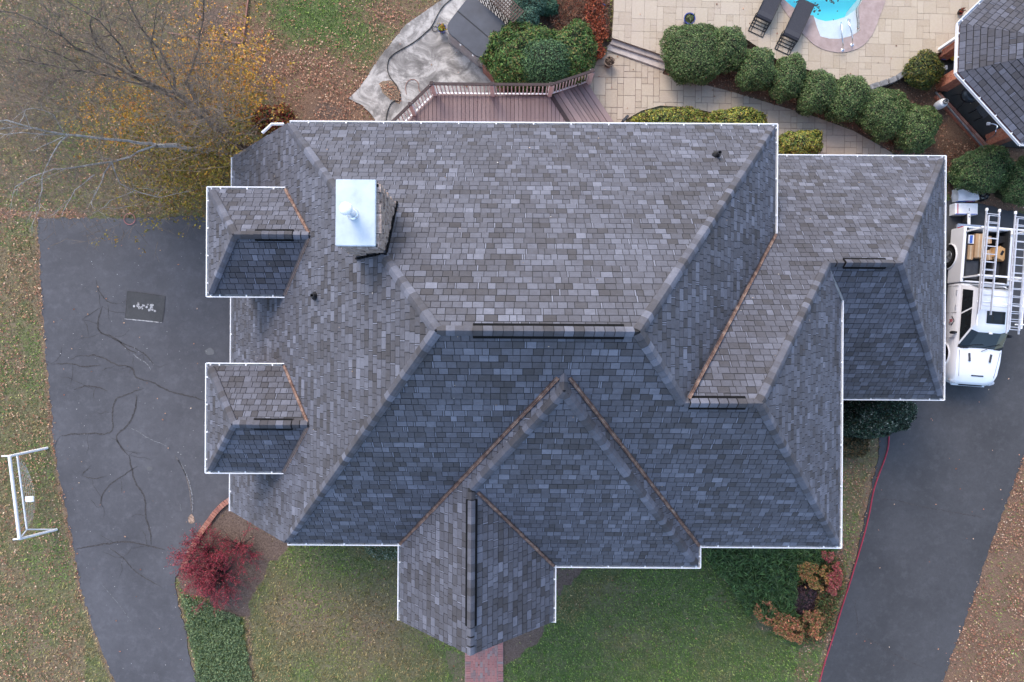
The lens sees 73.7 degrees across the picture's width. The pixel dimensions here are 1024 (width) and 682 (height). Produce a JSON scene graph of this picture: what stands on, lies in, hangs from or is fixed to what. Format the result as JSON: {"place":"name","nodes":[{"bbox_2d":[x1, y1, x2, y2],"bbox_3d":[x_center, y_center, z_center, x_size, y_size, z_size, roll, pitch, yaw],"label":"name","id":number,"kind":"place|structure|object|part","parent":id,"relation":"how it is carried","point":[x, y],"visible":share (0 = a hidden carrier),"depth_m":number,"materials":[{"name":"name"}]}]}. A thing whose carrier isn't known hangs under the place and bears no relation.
{"place":"outdoors","nodes":[
{"label":"outdoors","id":0,"kind":"place"},
{"bbox_2d":[37,215,229,681],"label":"driveway","id":1,"kind":"structure","parent":0,"point":[117,435],"depth_m":24.49,"materials":[{"name":"grey asphalt"}]},
{"bbox_2d":[348,0,511,120],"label":"concrete patio","id":2,"kind":"structure","parent":0,"point":[437,50],"depth_m":24.47,"materials":[{"name":"grey concrete"}]},
{"bbox_2d":[379,80,400,103],"bbox_3d":[-4.306,-8.989,24.474,1.033,0.020,0.574,36,90,0],"label":"leaf filled bed","id":3,"kind":"object","parent":2,"relation":"on","point":[388,89],"visible":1,"depth_m":24.46,"materials":[{"name":"brown plant"}]},
{"bbox_2d":[386,0,449,120],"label":"black hose","id":4,"kind":"object","parent":2,"relation":"on","point":[405,47],"visible":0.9,"depth_m":24.43,"materials":[{"name":"rubber"}]},
{"bbox_2d":[437,23,447,33],"bbox_3d":[-2.466,-11.100,24.224,0.394,0.492,0.411,0,90,0],"label":"plant pot","id":5,"kind":"object","parent":2,"relation":"on","point":[441,28],"visible":1,"depth_m":24.21,"materials":[{"name":"ceramic"}]},
{"bbox_2d":[447,0,504,67],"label":"hot tub","id":6,"kind":"object","parent":2,"relation":"on","point":[472,24],"visible":0.88,"depth_m":23.53,"materials":[{"name":"plastic"}]},
{"bbox_2d":[482,61,506,92],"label":"planter wall","id":7,"kind":"structure","parent":2,"relation":"on","point":[487,74],"depth_m":24.09,"materials":[{"name":"brick"}]},
{"bbox_2d":[479,0,523,31],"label":"lattice screen","id":8,"kind":"object","parent":2,"relation":"on","point":[497,7],"visible":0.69,"depth_m":23.07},
{"bbox_2d":[508,5,539,26],"bbox_3d":[0.421,-11.188,23.954,1.197,1.061,1.154,0,90,0],"label":"juniper","id":9,"kind":"object","parent":2,"relation":"on","point":[528,15],"visible":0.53,"depth_m":23.58,"materials":[{"name":"green plant"}]},
{"bbox_2d":[0,0,1023,681],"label":"ground","id":10,"kind":"structure","parent":0,"point":[234,526],"depth_m":24.52,"materials":[{"name":"green plant"}]},
{"bbox_2d":[1,447,57,539],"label":"soccer goal","id":11,"kind":"object","parent":10,"relation":"on","point":[16,513],"visible":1,"depth_m":23.52,"materials":[{"name":"white paint"}]},
{"bbox_2d":[25,496,33,501],"bbox_3d":[-16.920,5.544,23.950,0.300,0.030,0.200,-3,90,0],"label":"white sign plate","id":12,"kind":"object","parent":11,"relation":"hanging from","point":[29,498],"visible":1,"depth_m":23.93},
{"bbox_2d":[0,38,227,260],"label":"pale bare tree","id":13,"kind":"object","parent":10,"relation":"on","point":[83,165],"visible":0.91,"depth_m":20.17,"materials":[{"name":"grey plant"}]},
{"bbox_2d":[0,0,300,237],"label":"bare tree","id":14,"kind":"object","parent":10,"relation":"on","point":[205,110],"visible":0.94,"depth_m":19.66,"materials":[{"name":"brown plant"}]},
{"bbox_2d":[181,497,228,569],"bbox_3d":[-10.997,6.832,24.443,0.403,0.072,3.134,35,90,0],"label":"brick edging","id":15,"kind":"object","parent":10,"relation":"on","point":[216,511],"visible":0.64,"depth_m":24.42,"materials":[{"name":"brick"}]},
{"bbox_2d":[169,0,248,43],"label":"timber frame","id":16,"kind":"object","parent":10,"relation":"on","point":[246,13],"visible":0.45,"depth_m":24.41,"materials":[{"name":"brown wood"}]},
{"bbox_2d":[165,521,262,617],"bbox_3d":[-10.481,8.036,23.700,3.493,1.608,3.494,0,90,0],"label":"burning bush","id":17,"kind":"object","parent":10,"relation":"on","point":[217,575],"visible":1,"depth_m":23.86,"materials":[{"name":"red plant"}]},
{"bbox_2d":[180,590,253,681],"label":"ivy groundcover","id":18,"kind":"object","parent":10,"relation":"on","point":[219,635],"visible":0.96,"depth_m":24.40,"materials":[{"name":"green plant"}]},
{"bbox_2d":[248,102,297,132],"bbox_3d":[-8.419,-7.757,24.003,1.836,0.994,1.248,0,90,0],"label":"barberry","id":19,"kind":"object","parent":10,"relation":"on","point":[287,115],"visible":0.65,"depth_m":23.79,"materials":[{"name":"red plant"}]},
{"bbox_2d":[364,546,397,560],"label":"shrub","id":20,"kind":"object","parent":10,"relation":"on","point":[388,555],"visible":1,"depth_m":24.35,"materials":[{"name":"green plant"}]},
{"bbox_2d":[465,642,502,681],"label":"brick walk","id":21,"kind":"structure","parent":10,"relation":"on","point":[489,661],"depth_m":24.46,"materials":[{"name":"red brick"}]},
{"bbox_2d":[391,68,613,121],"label":"wooden deck","id":22,"kind":"structure","parent":10,"relation":"on","point":[581,102],"depth_m":23.65,"materials":[{"name":"wood"}]},
{"bbox_2d":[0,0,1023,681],"bbox_3d":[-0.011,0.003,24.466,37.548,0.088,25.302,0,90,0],"label":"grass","id":23,"kind":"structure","parent":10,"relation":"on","point":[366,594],"depth_m":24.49,"materials":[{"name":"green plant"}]},
{"bbox_2d":[0,0,1023,681],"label":"fallen leaves","id":24,"kind":"object","parent":10,"relation":"on","point":[962,144],"visible":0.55,"depth_m":24.45,"materials":[{"name":"brown plant"}]},
{"bbox_2d":[479,19,557,90],"bbox_3d":[0.345,-9.873,23.686,3.050,1.627,2.457,0,90,0],"label":"broad evergreen","id":25,"kind":"object","parent":10,"relation":"on","point":[504,55],"visible":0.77,"depth_m":23.21,"materials":[{"name":"green plant"}]},
{"bbox_2d":[509,0,546,14],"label":"juniper","id":26,"kind":"object","parent":10,"relation":"on","point":[539,4],"visible":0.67,"depth_m":23.65,"materials":[{"name":"green plant"}]},
{"bbox_2d":[520,36,570,87],"bbox_3d":[1.119,-9.553,23.569,1.948,1.799,1.674,0,90,0],"label":"round holly","id":27,"kind":"object","parent":10,"relation":"on","point":[547,59],"visible":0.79,"depth_m":22.95,"materials":[{"name":"green plant"}]},
{"bbox_2d":[539,0,558,16],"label":"evergreen","id":28,"kind":"object","parent":10,"relation":"on","point":[551,8],"visible":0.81,"depth_m":23.91,"materials":[{"name":"green plant"}]},
{"bbox_2d":[205,120,946,655],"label":"brick house","id":29,"kind":"structure","parent":10,"relation":"on","point":[435,408],"depth_m":16.39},
{"bbox_2d":[555,18,598,85],"bbox_3d":[2.059,-10.023,23.733,1.874,1.520,2.330,0,90,0],"label":"broad evergreen","id":30,"kind":"object","parent":10,"relation":"on","point":[577,40],"visible":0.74,"depth_m":23.29,"materials":[{"name":"green plant"}]},
{"bbox_2d":[549,0,611,58],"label":"dry perennials","id":31,"kind":"object","parent":10,"relation":"on","point":[574,13],"visible":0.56,"depth_m":24.14,"materials":[{"name":"red plant"}]},
{"bbox_2d":[584,0,608,59],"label":"rust foliage","id":32,"kind":"object","parent":10,"relation":"on","point":[598,30],"visible":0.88,"depth_m":24.03,"materials":[{"name":"red plant"}]},
{"bbox_2d":[596,0,612,61],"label":"pebble edge weeds","id":33,"kind":"object","parent":10,"relation":"on","point":[610,19],"visible":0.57,"depth_m":24.39,"materials":[{"name":"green plant"}]},
{"bbox_2d":[631,106,711,122],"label":"azalea","id":34,"kind":"object","parent":10,"relation":"on","point":[685,114],"visible":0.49,"depth_m":23.71,"materials":[{"name":"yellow plant"}]},
{"bbox_2d":[659,23,722,86],"bbox_3d":[6.379,-9.988,23.815,2.516,1.334,2.228,0,90,0],"label":"round hedge","id":35,"kind":"object","parent":10,"relation":"on","point":[688,56],"visible":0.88,"depth_m":23.42,"materials":[{"name":"green plant"}]},
{"bbox_2d":[712,25,749,74],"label":"round hedge","id":36,"kind":"object","parent":10,"relation":"on","point":[732,54],"visible":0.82,"depth_m":23.35,"materials":[{"name":"green plant"}]},
{"bbox_2d":[706,106,767,122],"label":"azalea","id":37,"kind":"object","parent":10,"relation":"on","point":[749,114],"visible":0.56,"depth_m":23.65,"materials":[{"name":"green plant"}]},
{"bbox_2d":[583,39,894,154],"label":"garden walkway","id":38,"kind":"structure","parent":10,"relation":"on","point":[646,83],"depth_m":24.47,"materials":[{"name":"beige stone"}]},
{"bbox_2d":[604,56,615,67],"bbox_3d":[3.426,-9.902,24.187,0.410,0.546,0.408,31,90,0],"label":"plant pot","id":39,"kind":"object","parent":38,"relation":"on","point":[609,62],"visible":1,"depth_m":24.14,"materials":[{"name":"ceramic"}]},
{"bbox_2d":[735,46,777,91],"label":"round hedge","id":40,"kind":"object","parent":10,"relation":"on","point":[758,71],"visible":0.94,"depth_m":23.30,"materials":[{"name":"green plant"}]},
{"bbox_2d":[702,548,838,625],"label":"lily clumps","id":41,"kind":"object","parent":10,"relation":"on","point":[744,583],"visible":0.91,"depth_m":24.03,"materials":[{"name":"green plant"}]},
{"bbox_2d":[768,51,806,103],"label":"round hedge","id":42,"kind":"object","parent":10,"relation":"on","point":[790,77],"visible":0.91,"depth_m":23.30,"materials":[{"name":"green plant"}]},
{"bbox_2d":[778,129,823,153],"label":"azalea","id":43,"kind":"object","parent":10,"relation":"on","point":[806,141],"visible":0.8,"depth_m":23.64,"materials":[{"name":"yellow plant"}]},
{"bbox_2d":[763,554,844,644],"bbox_3d":[10.762,9.104,24.349,2.484,0.327,3.428,29,90,0],"label":"mixed groundcover","id":44,"kind":"object","parent":10,"relation":"on","point":[828,598],"visible":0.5,"depth_m":24.30,"materials":[{"name":"green plant"}]},
{"bbox_2d":[752,601,804,645],"bbox_3d":[9.445,9.908,24.045,2.328,0.521,0.998,32,90,0],"label":"nandina","id":45,"kind":"object","parent":44,"relation":"on","point":[784,630],"visible":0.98,"depth_m":23.91,"materials":[{"name":"orange plant"}]},
{"bbox_2d":[802,609,824,640],"bbox_3d":[10.637,10.001,24.048,0.968,0.504,1.265,0,90,0],"label":"nandina","id":46,"kind":"object","parent":44,"relation":"on","point":[812,617],"visible":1,"depth_m":23.92,"materials":[{"name":"orange plant"}]},
{"bbox_2d":[797,561,831,591],"bbox_3d":[10.633,8.283,24.052,1.516,0.526,1.059,16,90,0],"label":"nandina","id":47,"kind":"object","parent":44,"relation":"on","point":[812,579],"visible":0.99,"depth_m":23.91,"materials":[{"name":"orange plant"}]},
{"bbox_2d":[821,550,843,595],"bbox_3d":[11.321,8.133,24.054,0.845,0.524,1.810,-8,90,0],"label":"nandina","id":48,"kind":"object","parent":44,"relation":"on","point":[836,579],"visible":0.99,"depth_m":23.91,"materials":[{"name":"red plant"}]},
{"bbox_2d":[791,583,816,614],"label":"purple shrub","id":49,"kind":"object","parent":10,"relation":"on","point":[806,598],"visible":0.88,"depth_m":24.10,"materials":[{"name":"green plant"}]},
{"bbox_2d":[796,68,836,116],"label":"round hedge","id":50,"kind":"object","parent":10,"relation":"on","point":[815,95],"visible":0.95,"depth_m":23.30,"materials":[{"name":"green plant"}]},
{"bbox_2d":[799,557,846,640],"bbox_3d":[11.192,9.390,24.368,3.169,0.309,1.797,-45,90,0],"label":"mixed groundcover","id":51,"kind":"object","parent":10,"relation":"on","point":[826,604],"visible":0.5,"depth_m":24.33,"materials":[{"name":"green plant"}]},
{"bbox_2d":[780,0,885,52],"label":"swimming pool","id":52,"kind":"structure","parent":10,"relation":"in","point":[839,33],"depth_m":24.18,"materials":[{"name":"blue liquid"}]},
{"bbox_2d":[813,0,838,14],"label":"floating leaves","id":53,"kind":"object","parent":52,"relation":"on","point":[819,10],"visible":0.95,"depth_m":24.32,"materials":[{"name":"brown plant"}]},
{"bbox_2d":[823,74,871,122],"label":"round hedge","id":54,"kind":"object","parent":10,"relation":"on","point":[850,97],"visible":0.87,"depth_m":23.28,"materials":[{"name":"green plant"}]},
{"bbox_2d":[843,433,870,458],"bbox_3d":[11.774,3.589,24.041,1.759,0.917,1.205,0,90,0],"label":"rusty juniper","id":55,"kind":"object","parent":10,"relation":"on","point":[855,446],"visible":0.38,"depth_m":23.75,"materials":[{"name":"green plant"}]},
{"bbox_2d":[843,400,917,438],"bbox_3d":[12.384,2.423,23.415,2.845,2.169,1.877,0,90,0],"label":"camellia","id":56,"kind":"object","parent":10,"relation":"on","point":[868,419],"visible":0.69,"depth_m":22.70,"materials":[{"name":"green plant"}]},
{"bbox_2d":[854,87,912,143],"bbox_3d":[12.889,-7.826,23.758,2.046,1.417,1.950,0,90,0],"label":"round hedge","id":57,"kind":"object","parent":10,"relation":"on","point":[880,120],"visible":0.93,"depth_m":23.30,"materials":[{"name":"green plant"}]},
{"bbox_2d":[870,71,905,90],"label":"retaining wall","id":58,"kind":"structure","parent":10,"relation":"on","point":[889,81],"depth_m":24.15,"materials":[{"name":"stone"}]},
{"bbox_2d":[891,103,942,154],"bbox_3d":[13.991,-7.396,23.732,1.841,1.535,1.827,0,90,0],"label":"round hedge","id":59,"kind":"object","parent":10,"relation":"on","point":[920,128],"visible":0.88,"depth_m":23.28,"materials":[{"name":"green plant"}]},
{"bbox_2d":[901,48,946,91],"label":"golden shrub","id":60,"kind":"object","parent":10,"relation":"on","point":[923,71],"visible":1,"depth_m":23.74,"materials":[{"name":"green plant"}]},
{"bbox_2d":[933,98,948,109],"bbox_3d":[15.244,-8.416,24.220,0.320,0.560,0.320,0,90,0],"label":"propane tank","id":61,"kind":"object","parent":10,"relation":"on","point":[940,104],"visible":0.98,"depth_m":24.10,"materials":[{"name":"grey metal"}]},
{"bbox_2d":[951,189,978,202],"bbox_3d":[16.119,-5.191,24.287,0.760,0.403,0.493,-2,90,0],"label":"wrapped bundle","id":62,"kind":"object","parent":10,"relation":"on","point":[961,195],"visible":0.74,"depth_m":24.11,"materials":[{"name":"white plastic"}]},
{"bbox_2d":[933,59,1023,148],"bbox_3d":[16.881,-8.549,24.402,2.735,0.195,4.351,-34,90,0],"label":"brick bar wall","id":63,"kind":"structure","parent":10,"relation":"on","point":[964,119],"depth_m":24.45,"materials":[{"name":"ceramic"}]},
{"bbox_2d":[952,87,975,107],"bbox_3d":[16.006,-8.625,24.017,0.620,0.876,0.621,0,90,0],"label":"kettle grill","id":64,"kind":"object","parent":63,"relation":"on","point":[966,96],"visible":0.53,"depth_m":23.75,"materials":[{"name":"black metal"}]},
{"bbox_2d":[984,122,997,140],"bbox_3d":[16.915,-7.445,24.167,0.250,0.646,0.614,-23,90,0],"label":"water tap","id":65,"kind":"object","parent":63,"relation":"on","point":[988,123],"visible":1,"depth_m":24.00,"materials":[{"name":"metal"}]},
{"bbox_2d":[936,0,1023,145],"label":"pool house","id":66,"kind":"structure","parent":10,"relation":"on","point":[984,46],"depth_m":21.28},
{"bbox_2d":[946,144,1014,194],"bbox_3d":[16.272,-5.951,23.754,2.245,1.471,1.736,0,90,0],"label":"round hedge","id":67,"kind":"object","parent":10,"relation":"on","point":[978,170],"visible":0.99,"depth_m":23.32,"materials":[{"name":"green plant"}]},
{"bbox_2d":[978,190,988,201],"bbox_3d":[16.749,-5.192,24.329,0.479,0.406,0.446,0,90,0],"label":"black bag","id":68,"kind":"object","parent":10,"relation":"on","point":[982,198],"visible":0.55,"depth_m":24.23,"materials":[{"name":"plastic"}]},
{"bbox_2d":[994,155,1023,207],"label":"round hedge","id":69,"kind":"object","parent":10,"relation":"on","point":[1011,190],"visible":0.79,"depth_m":23.42,"materials":[{"name":"green plant"}]},
{"bbox_2d":[611,0,978,87],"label":"pool patio","id":70,"kind":"structure","parent":0,"point":[910,28],"depth_m":24.20,"materials":[{"name":"beige stone"}]},
{"bbox_2d":[683,12,695,24],"bbox_3d":[6.207,-11.230,23.932,0.410,0.536,0.496,0,90,0],"label":"plant pot","id":71,"kind":"object","parent":70,"relation":"on","point":[689,17],"visible":0.97,"depth_m":23.84,"materials":[{"name":"ceramic"}]},
{"bbox_2d":[748,0,781,36],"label":"sun lounger","id":72,"kind":"object","parent":70,"relation":"on","point":[767,11],"visible":1,"depth_m":23.84,"materials":[{"name":"grey fabric"}]},
{"bbox_2d":[774,0,814,54],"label":"sun lounger","id":73,"kind":"object","parent":70,"relation":"on","point":[798,20],"visible":0.98,"depth_m":23.84,"materials":[{"name":"grey fabric"}]},
{"bbox_2d":[957,7,965,14],"bbox_3d":[15.832,-11.627,24.032,0.225,0.336,0.249,43,90,0],"label":"plant pot","id":74,"kind":"object","parent":70,"relation":"on","point":[961,11],"visible":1,"depth_m":24.04,"materials":[{"name":"brown ceramic"}]},
{"bbox_2d":[820,200,1023,681],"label":"driveway","id":75,"kind":"structure","parent":0,"point":[907,603],"depth_m":24.49,"materials":[{"name":"grey asphalt"}]},
{"bbox_2d":[819,436,889,681],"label":"red hose","id":76,"kind":"object","parent":75,"relation":"on","point":[856,560],"visible":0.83,"depth_m":24.44,"materials":[{"name":"rubber"}]},
{"bbox_2d":[949,203,977,215],"bbox_3d":[16.084,-4.675,24.320,0.805,0.331,0.403,1,90,0],"label":"shingle bundle","id":77,"kind":"object","parent":75,"relation":"on","point":[958,209],"visible":1,"depth_m":24.16,"materials":[{"name":"plastic"}]},
{"bbox_2d":[961,213,969,223],"bbox_3d":[16.120,-4.272,24.266,0.100,0.420,0.480,0,90,0],"label":"white board","id":78,"kind":"object","parent":75,"relation":"on","point":[965,218],"visible":0.72,"depth_m":24.17,"materials":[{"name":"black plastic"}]},
{"bbox_2d":[945,224,1023,386],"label":"pickup truck","id":79,"kind":"object","parent":75,"relation":"on","point":[974,343],"visible":0.8,"depth_m":23.36,"materials":[{"name":"white paint"}]},
{"bbox_3d":[15.370,-0.547,23.133,0.124,0.362,1.107,4,90,0],"label":"side window","id":80,"kind":"part","parent":79,"relation":"part of","materials":[{"name":"black glass"}]},
{"bbox_3d":[15.433,-1.378,23.133,0.124,0.362,0.798,4,90,0],"label":"side window","id":81,"kind":"part","parent":79,"relation":"part of","materials":[{"name":"black glass"}]},
{"bbox_2d":[966,245,973,259],"bbox_3d":[15.840,-3.068,23.767,0.196,0.385,0.502,4,90,0],"label":"cardboard box","id":82,"kind":"object","parent":79,"relation":"on","point":[970,248],"visible":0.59,"depth_m":23.58,"materials":[{"name":"brown cardboard"}]},
{"bbox_2d":[968,235,973,244],"bbox_3d":[15.842,-3.511,23.753,0.196,0.415,0.305,4,90,0],"label":"product carton","id":83,"kind":"object","parent":79,"relation":"on","point":[970,239],"visible":0.58,"depth_m":23.55,"materials":[{"name":"blue cardboard"}]},
{"bbox_2d":[965,260,977,278],"bbox_3d":[15.954,-2.478,23.830,0.439,0.260,0.617,4,90,0],"label":"tool chest","id":84,"kind":"object","parent":79,"relation":"on","point":[971,267],"visible":0.66,"depth_m":23.70,"materials":[{"name":"grey plastic"}]},
{"bbox_2d":[970,233,982,258],"bbox_3d":[16.083,-3.288,23.738,0.240,0.445,0.828,4,90,0],"label":"cardboard box","id":85,"kind":"object","parent":79,"relation":"on","point":[977,244],"visible":0.67,"depth_m":23.52,"materials":[{"name":"brown cardboard"}]},
{"bbox_2d":[979,250,991,261],"bbox_3d":[16.487,-2.972,23.777,0.197,0.365,0.350,-8,90,0],"label":"cardboard box","id":86,"kind":"object","parent":79,"relation":"on","point":[988,256],"visible":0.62,"depth_m":23.60,"materials":[{"name":"brown cardboard"}]},
{"bbox_2d":[985,236,991,243],"bbox_3d":[16.487,-3.496,23.777,0.197,0.365,0.262,-2,90,0],"label":"cardboard box","id":87,"kind":"object","parent":79,"relation":"on","point":[989,241],"visible":0.45,"depth_m":23.60,"materials":[{"name":"brown cardboard"}]},
{"bbox_2d":[977,208,1000,314],"bbox_3d":[15.657,-2.612,22.390,0.480,0.140,3.487,5,90,0],"label":"extension ladder","id":88,"kind":"object","parent":79,"relation":"on","point":[985,245],"visible":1,"depth_m":22.37,"materials":[{"name":"metal"}]},
{"bbox_3d":[16.167,-1.827,23.105,1.100,0.364,0.141,4,90,0],"label":"rear window","id":89,"kind":"part","parent":79,"relation":"part of","materials":[{"name":"grey glass"}]},
{"bbox_2d":[986,262,999,279],"bbox_3d":[16.930,-2.423,23.830,0.549,0.260,0.596,4,90,0],"label":"tool chest","id":90,"kind":"object","parent":79,"relation":"on","point":[990,265],"visible":0.41,"depth_m":23.71,"materials":[{"name":"grey metal"}]},
{"bbox_2d":[989,236,1004,244],"bbox_3d":[16.910,-3.500,23.755,0.371,0.410,0.240,-3,90,0],"label":"black bin","id":91,"kind":"object","parent":79,"relation":"on","point":[1001,239],"visible":0.66,"depth_m":23.55,"materials":[{"name":"plastic"}]},
{"bbox_2d":[990,246,1004,261],"bbox_3d":[16.849,-3.011,23.718,0.348,0.485,0.413,28,90,0],"label":"cardboard box","id":92,"kind":"object","parent":79,"relation":"on","point":[1001,254],"visible":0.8,"depth_m":23.48,"materials":[{"name":"brown cardboard"}]},
{"bbox_2d":[1005,211,1023,333],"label":"extension ladder","id":93,"kind":"object","parent":79,"relation":"on","point":[1011,289],"visible":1,"depth_m":22.37,"materials":[{"name":"metal"}]},
{"bbox_2d":[969,104,988,120],"bbox_3d":[16.662,-8.173,24.240,0.520,0.440,0.470,-38,90,0],"label":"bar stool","id":94,"kind":"object","parent":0,"point":[982,111],"visible":0.51,"depth_m":24.02,"materials":[{"name":"grey plastic"}]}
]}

